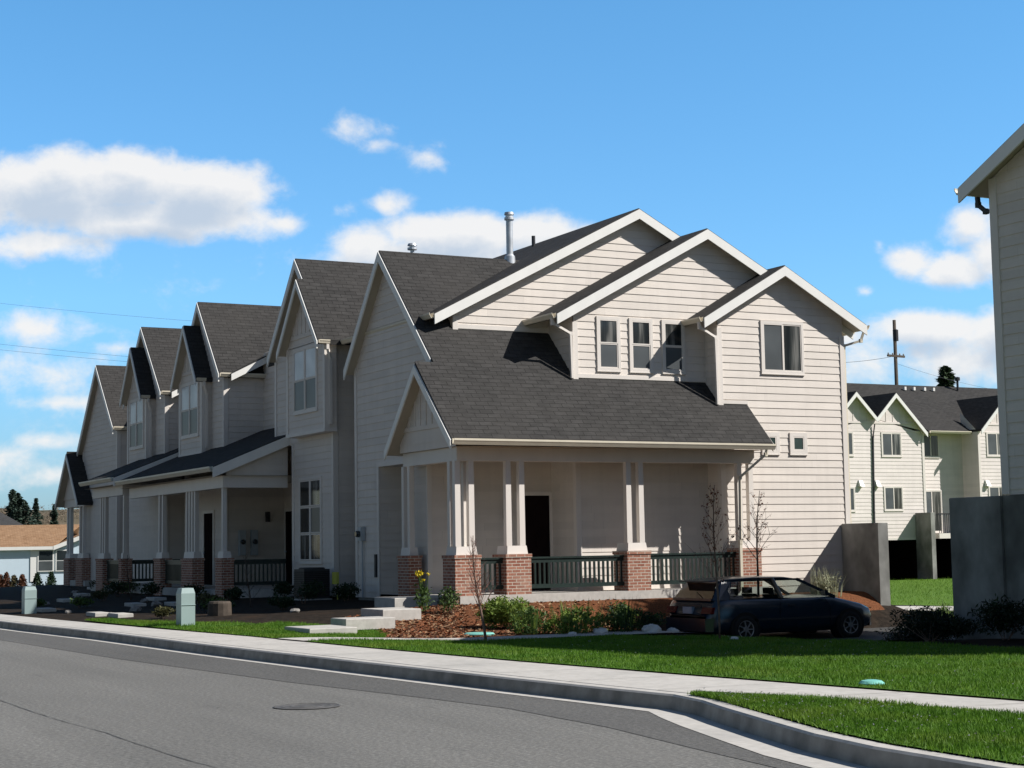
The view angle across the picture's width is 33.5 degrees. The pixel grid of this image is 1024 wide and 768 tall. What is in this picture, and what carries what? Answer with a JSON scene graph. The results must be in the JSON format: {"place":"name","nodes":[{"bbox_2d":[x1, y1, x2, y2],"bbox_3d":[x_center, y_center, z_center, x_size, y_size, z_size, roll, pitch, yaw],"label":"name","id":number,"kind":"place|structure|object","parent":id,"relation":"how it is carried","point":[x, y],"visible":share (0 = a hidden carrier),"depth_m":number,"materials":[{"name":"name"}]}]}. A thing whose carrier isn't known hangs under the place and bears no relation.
{"place":"outdoors","nodes":[
{"label":"outdoors","id":0,"kind":"place"},
{"bbox_2d":[1,508,78,532],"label":"hillside","id":1,"kind":"structure","parent":0,"point":[76,519],"depth_m":346.57,"materials":[{"name":"green plant"}]},
{"bbox_2d":[32,498,42,524],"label":"fir tree","id":2,"kind":"object","parent":1,"relation":"on","point":[36,513],"visible":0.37,"depth_m":269.65,"materials":[{"name":"green plant"}]},
{"bbox_2d":[0,503,78,524],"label":"woodland","id":3,"kind":"object","parent":1,"relation":"on","point":[2,509],"visible":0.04,"depth_m":346.77,"materials":[{"name":"plant"}]},
{"bbox_2d":[49,504,58,524],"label":"fir tree","id":4,"kind":"object","parent":1,"relation":"on","point":[54,514],"visible":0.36,"depth_m":274.67,"materials":[{"name":"green plant"}]},
{"bbox_2d":[85,617,254,629],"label":"lawn","id":5,"kind":"structure","parent":0,"point":[183,628],"depth_m":32.42,"materials":[{"name":"green plant"}]},
{"bbox_2d":[176,588,194,625],"bbox_3d":[-6.273,4.294,32.693,0.296,0.740,0.364,2,-6,-28],"label":"utility pedestal","id":6,"kind":"object","parent":5,"relation":"on","point":[185,605],"visible":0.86,"depth_m":32.56,"materials":[{"name":"plastic"}]},
{"bbox_2d":[186,620,393,637],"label":"grass","id":7,"kind":"structure","parent":0,"point":[278,632],"depth_m":29.76,"materials":[{"name":"green plant"}]},
{"bbox_2d":[0,640,774,767],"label":"road","id":8,"kind":"structure","parent":0,"point":[217,719],"depth_m":15.26,"materials":[{"name":"grey asphalt"}]},
{"bbox_2d":[1,700,216,767],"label":"tar seam","id":9,"kind":"object","parent":8,"relation":"on","point":[117,736],"visible":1,"depth_m":14.64,"materials":[{"name":"black asphalt"}]},
{"bbox_2d":[273,703,340,709],"bbox_3d":[-2.090,3.284,17.349,0.690,0.009,0.690,2,-6,-28],"label":"manhole cover","id":10,"kind":"object","parent":8,"relation":"on","point":[301,706],"visible":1,"depth_m":17.31,"materials":[{"name":"metal"}]},
{"bbox_2d":[0,629,811,767],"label":"road patch","id":11,"kind":"object","parent":8,"relation":"on","point":[646,723],"visible":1,"depth_m":18.92,"materials":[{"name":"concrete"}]},
{"bbox_2d":[0,628,869,767],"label":"gutter strip","id":12,"kind":"object","parent":8,"relation":"on","point":[748,741],"visible":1,"depth_m":14.95,"materials":[{"name":"concrete"}]},
{"bbox_2d":[0,620,1023,767],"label":"kerb","id":13,"kind":"structure","parent":8,"relation":"on","point":[849,749],"depth_m":17.05,"materials":[{"name":"concrete"}]},
{"bbox_2d":[280,630,687,640],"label":"garden path","id":14,"kind":"structure","parent":0,"point":[519,636],"depth_m":28.95,"materials":[{"name":"concrete"}]},
{"bbox_2d":[642,624,661,633],"bbox_3d":[2.458,4.319,30.035,0.368,0.179,0.355,2,-6,-28],"label":"stone","id":15,"kind":"object","parent":14,"relation":"on","point":[651,628],"visible":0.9,"depth_m":29.91,"materials":[{"name":"grey stone"}]},
{"bbox_2d":[0,614,1023,713],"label":"sidewalk","id":16,"kind":"structure","parent":0,"point":[658,681],"depth_m":19.43,"materials":[{"name":"concrete"}]},
{"bbox_2d":[0,585,1023,765],"bbox_3d":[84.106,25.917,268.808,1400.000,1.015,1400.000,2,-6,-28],"label":"ground","id":17,"kind":"structure","parent":0,"point":[261,610],"depth_m":38.24,"materials":[{"name":"soil"}]},
{"bbox_2d":[0,572,10,586],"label":"conical shrub","id":18,"kind":"object","parent":17,"relation":"on","point":[6,579],"visible":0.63,"depth_m":83.35,"materials":[{"name":"brown plant"}]},
{"bbox_2d":[4,489,16,517],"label":"fir tree","id":19,"kind":"object","parent":17,"relation":"on","point":[11,495],"visible":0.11,"depth_m":257.51,"materials":[{"name":"green plant"}]},
{"bbox_2d":[0,512,22,524],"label":"house","id":20,"kind":"structure","parent":17,"relation":"on","point":[5,519],"depth_m":140.86,"materials":[{"name":"beige"}]},
{"bbox_2d":[9,492,26,521],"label":"fir tree","id":21,"kind":"object","parent":17,"relation":"on","point":[17,500],"visible":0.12,"depth_m":254.48,"materials":[{"name":"green plant"}]},
{"bbox_2d":[22,586,36,613],"bbox_3d":[-11.722,5.248,41.300,0.307,0.660,0.378,2,-6,-28],"label":"utility pedestal","id":22,"kind":"object","parent":17,"relation":"on","point":[29,599],"visible":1,"depth_m":41.16,"materials":[{"name":"plastic"}]},
{"bbox_2d":[16,501,42,524],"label":"fir tree","id":23,"kind":"object","parent":17,"relation":"on","point":[26,511],"visible":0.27,"depth_m":249.59,"materials":[{"name":"green plant"}]},
{"bbox_2d":[0,524,81,585],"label":"bungalow","id":24,"kind":"object","parent":17,"relation":"on","point":[29,551],"visible":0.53,"depth_m":105.04,"materials":[{"name":"white"}]},
{"bbox_2d":[37,550,53,571],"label":"window","id":25,"kind":"structure","parent":24,"relation":"in","point":[45,558],"depth_m":104.85,"materials":[{"name":"white glass"}]},
{"bbox_2d":[55,549,66,570],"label":"window","id":26,"kind":"structure","parent":24,"relation":"in","point":[60,553],"depth_m":105.13,"materials":[{"name":"white glass"}]},
{"bbox_2d":[69,596,95,607],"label":"shrub","id":27,"kind":"object","parent":17,"relation":"on","point":[80,601],"visible":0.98,"depth_m":43.43,"materials":[{"name":"green plant"}]},
{"bbox_2d":[55,365,128,585],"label":"townhouse","id":28,"kind":"structure","parent":17,"relation":"on","point":[102,447],"depth_m":65.01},
{"bbox_2d":[86,611,109,616],"bbox_3d":[-9.381,5.253,38.561,0.340,0.160,0.840,2,-6,-28],"label":"concrete step","id":29,"kind":"object","parent":17,"relation":"on","point":[96,614],"visible":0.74,"depth_m":38.25,"materials":[{"name":"grey concrete"}]},
{"bbox_2d":[88,588,113,600],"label":"shrub","id":30,"kind":"object","parent":17,"relation":"on","point":[98,594],"visible":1,"depth_m":47.74,"materials":[{"name":"green plant"}]},
{"bbox_2d":[103,580,131,596],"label":"shrub","id":31,"kind":"object","parent":17,"relation":"on","point":[117,587],"visible":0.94,"depth_m":50.90,"materials":[{"name":"green plant"}]},
{"bbox_2d":[108,612,132,617],"bbox_3d":[-8.646,5.145,37.597,0.340,0.160,0.840,2,-6,-28],"label":"concrete step","id":32,"kind":"object","parent":17,"relation":"on","point":[120,615],"visible":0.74,"depth_m":37.29,"materials":[{"name":"grey concrete"}]},
{"bbox_2d":[78,327,184,593],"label":"townhouse","id":33,"kind":"structure","parent":17,"relation":"on","point":[149,400],"depth_m":57.67,"materials":[{"name":"beige wood"}]},
{"bbox_2d":[137,582,163,596],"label":"shrub","id":34,"kind":"object","parent":17,"relation":"on","point":[152,588],"visible":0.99,"depth_m":48.80,"materials":[{"name":"green plant"}]},
{"bbox_2d":[151,606,175,618],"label":"shrub","id":35,"kind":"object","parent":17,"relation":"on","point":[160,611],"visible":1,"depth_m":35.94,"materials":[{"name":"green plant"}]},
{"bbox_2d":[182,583,206,598],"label":"shrub","id":36,"kind":"object","parent":17,"relation":"on","point":[197,589],"visible":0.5,"depth_m":46.14,"materials":[{"name":"green plant"}]},
{"bbox_2d":[114,302,293,599],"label":"townhouse","id":37,"kind":"structure","parent":17,"relation":"on","point":[232,462],"depth_m":51.61,"materials":[{"name":"beige wood"}]},
{"bbox_2d":[203,510,214,584],"bbox_3d":[-9.344,5.028,52.287,0.103,2.280,1.080,2,-6,-28],"label":"door","id":38,"kind":"structure","parent":37,"relation":"in","point":[208,516],"depth_m":52.24,"materials":[{"name":"black wood"}]},
{"bbox_2d":[284,508,291,583],"bbox_3d":[-6.686,4.891,51.319,0.103,2.280,1.080,2,-6,-28],"label":"door","id":39,"kind":"structure","parent":37,"relation":"in","point":[287,512],"depth_m":51.51,"materials":[{"name":"black wood"}]},
{"bbox_2d":[195,592,222,603],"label":"shrub","id":40,"kind":"object","parent":17,"relation":"on","point":[204,596],"visible":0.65,"depth_m":41.58,"materials":[{"name":"green plant"}]},
{"bbox_2d":[198,596,236,610],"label":"shrub","id":41,"kind":"object","parent":17,"relation":"on","point":[205,605],"visible":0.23,"depth_m":38.07,"materials":[{"name":"green plant"}]},
{"bbox_2d":[207,601,231,615],"bbox_3d":[-6.254,4.846,36.393,0.507,0.410,0.520,2,-6,-28],"label":"utility box","id":42,"kind":"object","parent":17,"relation":"on","point":[219,608],"visible":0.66,"depth_m":36.19,"materials":[{"name":"brown concrete"}]},
{"bbox_2d":[223,586,244,601],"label":"shrub","id":43,"kind":"object","parent":17,"relation":"on","point":[232,594],"visible":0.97,"depth_m":42.77,"materials":[{"name":"green plant"}]},
{"bbox_2d":[242,554,259,606],"bbox_3d":[-6.108,4.619,39.910,0.502,1.302,0.528,0,-5,-8],"label":"young tree","id":44,"kind":"object","parent":17,"relation":"on","point":[248,594],"visible":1,"depth_m":39.92,"materials":[{"name":"brown plant"}]},
{"bbox_2d":[267,594,295,609],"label":"shrub","id":45,"kind":"object","parent":17,"relation":"on","point":[283,602],"visible":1,"depth_m":37.85,"materials":[{"name":"green plant"}]},
{"bbox_2d":[272,580,293,596],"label":"shrub","id":46,"kind":"object","parent":17,"relation":"on","point":[282,589],"visible":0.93,"depth_m":44.41,"materials":[{"name":"green plant"}]},
{"bbox_2d":[290,579,328,603],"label":"shrub","id":47,"kind":"object","parent":17,"relation":"on","point":[312,589],"visible":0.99,"depth_m":40.44,"materials":[{"name":"green plant"}]},
{"bbox_2d":[294,567,331,600],"bbox_3d":[-5.048,5.074,42.910,0.760,0.890,0.840,2,-6,-28],"label":"air conditioner","id":48,"kind":"object","parent":17,"relation":"on","point":[307,574],"visible":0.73,"depth_m":42.66,"materials":[{"name":"metal"}]},
{"bbox_2d":[267,258,373,595],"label":"townhouse","id":49,"kind":"structure","parent":17,"relation":"on","point":[320,310],"depth_m":44.36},
{"bbox_2d":[298,476,322,563],"bbox_3d":[-5.299,3.587,44.715,0.056,2.280,1.660,2,-6,-28],"label":"window","id":50,"kind":"structure","parent":49,"relation":"in","point":[310,490],"depth_m":44.66,"materials":[{"name":"clear glass"}]},
{"bbox_2d":[285,625,356,633],"bbox_3d":[-3.375,4.359,29.986,0.880,0.160,1.250,2,-6,-28],"label":"concrete step","id":51,"kind":"object","parent":17,"relation":"on","point":[330,629],"visible":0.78,"depth_m":29.58,"materials":[{"name":"grey concrete"}]},
{"bbox_2d":[331,582,360,601],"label":"shrub","id":52,"kind":"object","parent":17,"relation":"on","point":[346,590],"visible":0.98,"depth_m":40.81,"materials":[{"name":"green plant"}]},
{"bbox_2d":[331,616,394,629],"bbox_3d":[-2.751,4.412,31.389,0.970,0.200,0.750,2,-6,-28],"label":"concrete step","id":53,"kind":"object","parent":17,"relation":"on","point":[371,622],"visible":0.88,"depth_m":31.10,"materials":[{"name":"grey concrete"}]},
{"bbox_2d":[361,607,420,620],"bbox_3d":[-2.366,4.502,33.201,0.800,0.240,1.100,2,-6,-28],"label":"concrete step","id":54,"kind":"object","parent":17,"relation":"on","point":[399,613],"visible":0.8,"depth_m":32.80,"materials":[{"name":"grey concrete"}]},
{"bbox_2d":[374,596,436,607],"bbox_3d":[-2.308,4.747,36.953,1.000,0.240,1.100,2,-6,-28],"label":"concrete step","id":55,"kind":"object","parent":17,"relation":"on","point":[398,601],"visible":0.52,"depth_m":36.53,"materials":[{"name":"grey concrete"}]},
{"bbox_2d":[464,535,497,639],"bbox_3d":[-0.498,3.424,28.332,0.626,1.812,0.669,2,-6,-28],"label":"young tree","id":56,"kind":"object","parent":17,"relation":"on","point":[477,595],"visible":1,"depth_m":28.25,"materials":[{"name":"brown plant"}]},
{"bbox_2d":[268,208,869,604],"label":"townhouse","id":57,"kind":"structure","parent":17,"relation":"on","point":[591,412],"depth_m":40.03,"materials":[{"name":"beige wood"}]},
{"bbox_2d":[515,492,553,589],"bbox_3d":[0.533,3.662,39.725,0.980,2.290,0.050,2,-6,-28],"label":"door","id":58,"kind":"structure","parent":57,"relation":"in","point":[538,505],"depth_m":39.79,"materials":[{"name":"black wood"}]},
{"bbox_2d":[596,316,621,371],"bbox_3d":[2.257,-0.930,39.762,0.660,1.300,0.056,2,-6,-28],"label":"window","id":59,"kind":"structure","parent":57,"relation":"in","point":[608,339],"depth_m":39.76,"materials":[{"name":"clear glass"}]},
{"bbox_2d":[628,318,653,373],"bbox_3d":[3.049,-0.904,40.178,0.670,1.300,0.056,2,-6,-28],"label":"window","id":60,"kind":"structure","parent":57,"relation":"in","point":[641,360],"depth_m":40.18,"materials":[{"name":"white glass"}]},
{"bbox_2d":[661,320,686,374],"bbox_3d":[3.855,-0.877,40.600,0.670,1.300,0.056,2,-6,-28],"label":"window","id":61,"kind":"structure","parent":57,"relation":"in","point":[672,331],"depth_m":40.59,"materials":[{"name":"white glass"}]},
{"bbox_2d":[761,432,780,454],"bbox_3d":[6.230,1.434,40.977,0.540,0.550,0.056,2,-6,-28],"label":"window","id":62,"kind":"structure","parent":57,"relation":"in","point":[774,436],"depth_m":41.02,"materials":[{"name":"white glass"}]},
{"bbox_2d":[760,320,805,375],"bbox_3d":[6.581,-0.872,41.401,1.300,1.310,0.056,2,-6,-28],"label":"window","id":63,"kind":"structure","parent":57,"relation":"in","point":[781,342],"depth_m":41.39,"materials":[{"name":"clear glass"}]},
{"bbox_2d":[789,432,807,454],"bbox_3d":[6.965,1.459,41.362,0.540,0.550,0.056,2,-6,-28],"label":"window","id":64,"kind":"structure","parent":57,"relation":"in","point":[798,443],"depth_m":41.35,"materials":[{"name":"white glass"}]},
{"bbox_2d":[635,611,666,625],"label":"shrub","id":65,"kind":"object","parent":17,"relation":"on","point":[650,618],"visible":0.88,"depth_m":30.44,"materials":[{"name":"green plant"}]},
{"bbox_2d":[841,523,890,605],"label":"concrete wall","id":66,"kind":"structure","parent":17,"relation":"on","point":[865,553],"depth_m":40.83,"materials":[{"name":"grey concrete"}]},
{"bbox_2d":[887,320,904,384],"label":"utility pole","id":67,"kind":"object","parent":17,"relation":"on","point":[895,338],"visible":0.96,"depth_m":104.65,"materials":[{"name":"brown wood"}]},
{"bbox_2d":[875,623,952,639],"bbox_3d":[6.880,4.320,28.945,1.179,0.661,1.351,2,-6,-28],"label":"shrub","id":68,"kind":"object","parent":17,"relation":"on","point":[901,636],"visible":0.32,"depth_m":28.95,"materials":[{"name":"green plant"}]},
{"bbox_2d":[889,604,956,639],"bbox_3d":[6.817,3.924,27.790,0.816,0.691,1.566,2,-6,-28],"label":"shrub","id":69,"kind":"object","parent":17,"relation":"on","point":[912,615],"visible":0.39,"depth_m":27.95,"materials":[{"name":"green plant"}]},
{"bbox_2d":[847,377,1004,579],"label":"apartment row","id":70,"kind":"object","parent":17,"relation":"on","point":[913,449],"visible":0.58,"depth_m":83.56,"materials":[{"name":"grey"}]},
{"bbox_2d":[848,431,853,455],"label":"window","id":71,"kind":"structure","parent":70,"relation":"in","point":[851,439],"depth_m":80.85,"materials":[{"name":"white plastic"}]},
{"bbox_2d":[850,487,855,511],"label":"window","id":72,"kind":"structure","parent":70,"relation":"in","point":[853,504],"depth_m":80.59,"materials":[{"name":"white plastic"}]},
{"bbox_2d":[881,432,901,456],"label":"window","id":73,"kind":"structure","parent":70,"relation":"in","point":[891,442],"depth_m":81.98,"materials":[{"name":"clear glass"}]},
{"bbox_2d":[883,486,903,510],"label":"window","id":74,"kind":"structure","parent":70,"relation":"in","point":[893,495],"depth_m":81.74,"materials":[{"name":"clear glass"}]},
{"bbox_2d":[924,434,939,457],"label":"window","id":75,"kind":"structure","parent":70,"relation":"in","point":[931,443],"depth_m":83.82,"materials":[{"name":"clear glass"}]},
{"bbox_2d":[926,490,942,532],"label":"glass door","id":76,"kind":"structure","parent":70,"relation":"in","point":[933,498],"depth_m":83.55,"materials":[{"name":"glass"}]},
{"bbox_2d":[986,432,999,456],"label":"window","id":77,"kind":"structure","parent":70,"relation":"in","point":[992,438],"depth_m":84.15,"materials":[{"name":"clear glass"}]},
{"bbox_2d":[988,486,1004,495],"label":"window","id":78,"kind":"structure","parent":70,"relation":"in","point":[992,490],"depth_m":83.92,"materials":[{"name":"clear glass"}]},
{"bbox_2d":[915,512,936,579],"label":"concrete wall","id":79,"kind":"structure","parent":17,"relation":"on","point":[926,546],"depth_m":81.49,"materials":[{"name":"grey concrete"}]},
{"bbox_2d":[897,610,985,641],"bbox_3d":[6.681,3.761,26.360,0.709,0.506,1.774,2,-6,-28],"label":"shrub","id":80,"kind":"object","parent":17,"relation":"on","point":[951,625],"visible":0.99,"depth_m":26.23,"materials":[{"name":"green plant"}]},
{"bbox_2d":[936,365,955,386],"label":"fir tree","id":81,"kind":"object","parent":17,"relation":"on","point":[944,371],"visible":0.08,"depth_m":139.75,"materials":[{"name":"green plant"}]},
{"bbox_2d":[949,496,1008,639],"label":"concrete wall","id":82,"kind":"structure","parent":17,"relation":"on","point":[977,549],"depth_m":27.80,"materials":[{"name":"grey concrete"}]},
{"bbox_2d":[954,123,1023,638],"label":"townhouse","id":83,"kind":"structure","parent":17,"relation":"on","point":[996,177],"depth_m":27.35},
{"bbox_2d":[967,593,1023,640],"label":"shrub","id":84,"kind":"object","parent":17,"relation":"on","point":[1002,616],"visible":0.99,"depth_m":26.23,"materials":[{"name":"green plant"}]},
{"bbox_2d":[0,0,1023,509],"label":"sky","id":85,"kind":"structure","parent":0,"point":[159,158],"materials":[{"name":"blue"}]},
{"bbox_2d":[347,591,884,637],"bbox_3d":[3.021,4.898,34.930,15.134,0.776,6.890,2,-6,-28],"label":"mulch bed","id":86,"kind":"object","parent":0,"point":[651,605],"visible":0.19,"depth_m":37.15,"materials":[{"name":"brown wood"}]},
{"bbox_2d":[413,570,434,610],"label":"flowering plant","id":87,"kind":"object","parent":86,"relation":"on","point":[422,591],"visible":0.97,"depth_m":34.47,"materials":[{"name":"green plant"}]},
{"bbox_2d":[437,586,461,613],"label":"shrub","id":88,"kind":"object","parent":86,"relation":"on","point":[452,600],"visible":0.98,"depth_m":33.88,"materials":[{"name":"green plant"}]},
{"bbox_2d":[474,594,532,628],"bbox_3d":[-0.095,4.243,31.501,1.128,0.684,0.822,-4,-6,30],"label":"shrub","id":89,"kind":"object","parent":86,"relation":"on","point":[498,611],"visible":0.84,"depth_m":31.39,"materials":[{"name":"green plant"}]},
{"bbox_2d":[507,605,555,635],"bbox_3d":[0.307,4.136,30.035,0.807,0.657,0.813,2,-6,-28],"label":"leafy shrub","id":90,"kind":"object","parent":86,"relation":"on","point":[527,626],"visible":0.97,"depth_m":29.89,"materials":[{"name":"green plant"}]},
{"bbox_2d":[544,597,611,633],"bbox_3d":[1.143,4.121,30.212,1.220,0.708,1.223,2,-6,-28],"label":"leafy shrub","id":91,"kind":"object","parent":86,"relation":"on","point":[567,622],"visible":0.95,"depth_m":29.95,"materials":[{"name":"green plant"}]},
{"bbox_2d":[599,594,643,631],"bbox_3d":[1.955,4.117,30.420,0.806,0.736,0.886,-5,-7,39],"label":"leafy shrub","id":92,"kind":"object","parent":86,"relation":"on","point":[622,620],"visible":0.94,"depth_m":30.28,"materials":[{"name":"green plant"}]},
{"bbox_2d":[736,490,775,595],"bbox_3d":[5.498,3.775,38.360,0.956,2.764,0.822,2,-6,-28],"label":"young tree","id":93,"kind":"object","parent":86,"relation":"in","point":[757,549],"visible":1,"depth_m":38.40,"materials":[{"name":"brown plant"}]},
{"bbox_2d":[810,566,848,596],"bbox_3d":[7.541,4.673,40.165,0.996,0.852,0.989,-2,-6,16],"label":"strappy plant","id":94,"kind":"object","parent":86,"relation":"on","point":[820,583],"visible":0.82,"depth_m":40.04,"materials":[{"name":"green plant"}]},
{"bbox_2d":[308,633,1023,699],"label":"lawn","id":95,"kind":"structure","parent":0,"point":[866,686],"depth_m":21.59,"materials":[{"name":"green plant"}]},
{"bbox_2d":[372,635,1023,756],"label":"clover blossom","id":96,"kind":"object","parent":95,"relation":"on","point":[819,694],"visible":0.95,"depth_m":14.94,"materials":[{"name":"white plant"}]},
{"bbox_2d":[689,485,739,637],"bbox_3d":[3.368,2.900,27.635,0.742,2.584,0.902,2,-6,-28],"label":"young tree","id":97,"kind":"object","parent":95,"relation":"on","point":[714,556],"visible":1,"depth_m":27.54,"materials":[{"name":"brown plant"}]},
{"bbox_2d":[858,679,883,684],"bbox_3d":[3.574,2.970,16.908,0.260,0.066,0.260,2,-6,-28],"label":"meter lid","id":98,"kind":"object","parent":95,"relation":"on","point":[868,681],"visible":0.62,"depth_m":16.83,"materials":[{"name":"teal plastic"}]},
{"bbox_2d":[724,627,966,641],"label":"driveway","id":99,"kind":"structure","parent":0,"point":[869,633],"depth_m":37.34,"materials":[{"name":"concrete"}]},
{"bbox_2d":[666,576,870,637],"bbox_3d":[5.599,4.842,36.745,4.462,1.417,2.014,2,-6,-28],"label":"parked car","id":100,"kind":"object","parent":99,"relation":"on","point":[692,607],"visible":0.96,"depth_m":35.89,"materials":[{"name":"blue paint"}]},
{"bbox_2d":[687,690,1023,763],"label":"grass","id":101,"kind":"structure","parent":0,"point":[848,717],"depth_m":13.38,"materials":[{"name":"green plant"}]},
{"bbox_2d":[890,576,952,605],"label":"back lawn","id":102,"kind":"structure","parent":0,"point":[949,597],"depth_m":60.00,"materials":[{"name":"green plant"}]},
{"bbox_2d":[897,606,952,609],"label":"garden path","id":103,"kind":"structure","parent":0,"point":[912,607],"depth_m":47.13,"materials":[{"name":"concrete"}]},
{"label":"neighbour lawn","id":104,"kind":"structure","parent":0,"visible":0},
{"bbox_2d":[31,572,43,585],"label":"conical shrub","id":105,"kind":"object","parent":104,"relation":"on","point":[37,581],"visible":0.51,"depth_m":83.37,"materials":[{"name":"green plant"}]},
{"bbox_2d":[45,571,57,584],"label":"conical shrub","id":106,"kind":"object","parent":104,"relation":"on","point":[51,578],"visible":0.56,"depth_m":83.38,"materials":[{"name":"green plant"}]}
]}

